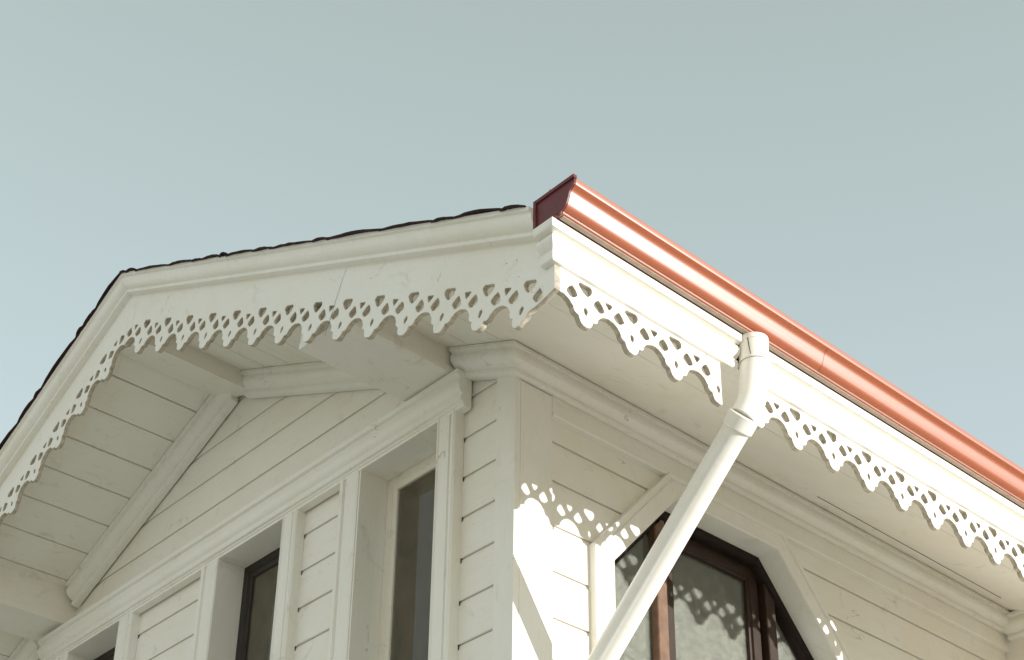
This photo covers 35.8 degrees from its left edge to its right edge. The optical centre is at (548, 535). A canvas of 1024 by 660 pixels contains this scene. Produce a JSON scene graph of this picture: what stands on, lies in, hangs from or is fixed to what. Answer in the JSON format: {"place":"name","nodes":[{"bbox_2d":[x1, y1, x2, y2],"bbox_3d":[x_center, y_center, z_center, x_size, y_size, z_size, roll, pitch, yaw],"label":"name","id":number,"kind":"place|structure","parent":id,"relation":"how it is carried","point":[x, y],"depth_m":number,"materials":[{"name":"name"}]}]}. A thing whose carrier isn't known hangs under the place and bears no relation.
{"place":"outdoors","nodes":[
{"label":"outdoors","id":0,"kind":"place"},
{"bbox_2d":[0,173,1023,659],"bbox_3d":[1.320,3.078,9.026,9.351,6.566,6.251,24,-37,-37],"label":"wooden house","id":1,"kind":"structure","parent":0,"point":[570,417],"depth_m":6.72,"materials":[{"name":"paint"}]},
{"bbox_2d":[56,610,140,659],"bbox_3d":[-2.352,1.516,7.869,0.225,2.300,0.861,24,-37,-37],"label":"window","id":2,"kind":"structure","parent":1,"relation":"in","point":[121,643],"depth_m":8.15,"materials":[{"name":"paint"}]},
{"bbox_2d":[191,507,305,659],"bbox_3d":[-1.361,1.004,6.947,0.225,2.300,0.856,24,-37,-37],"label":"window","id":3,"kind":"structure","parent":1,"relation":"in","point":[247,604],"depth_m":7.46,"materials":[{"name":"paint"}]},
{"bbox_2d":[327,408,465,659],"bbox_3d":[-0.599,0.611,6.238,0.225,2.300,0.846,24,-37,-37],"label":"window","id":4,"kind":"structure","parent":1,"relation":"in","point":[396,587],"depth_m":6.62,"materials":[{"name":"paint"}]},
{"bbox_2d":[588,472,852,659],"bbox_3d":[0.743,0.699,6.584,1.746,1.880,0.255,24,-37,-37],"label":"window","id":5,"kind":"structure","parent":1,"relation":"in","point":[738,589],"depth_m":6.97,"materials":[{"name":"paint"}]},
{"bbox_2d":[0,0,1023,468],"label":"sky","id":6,"kind":"structure","parent":0,"point":[856,167],"materials":[{"name":"blue"}]}
]}

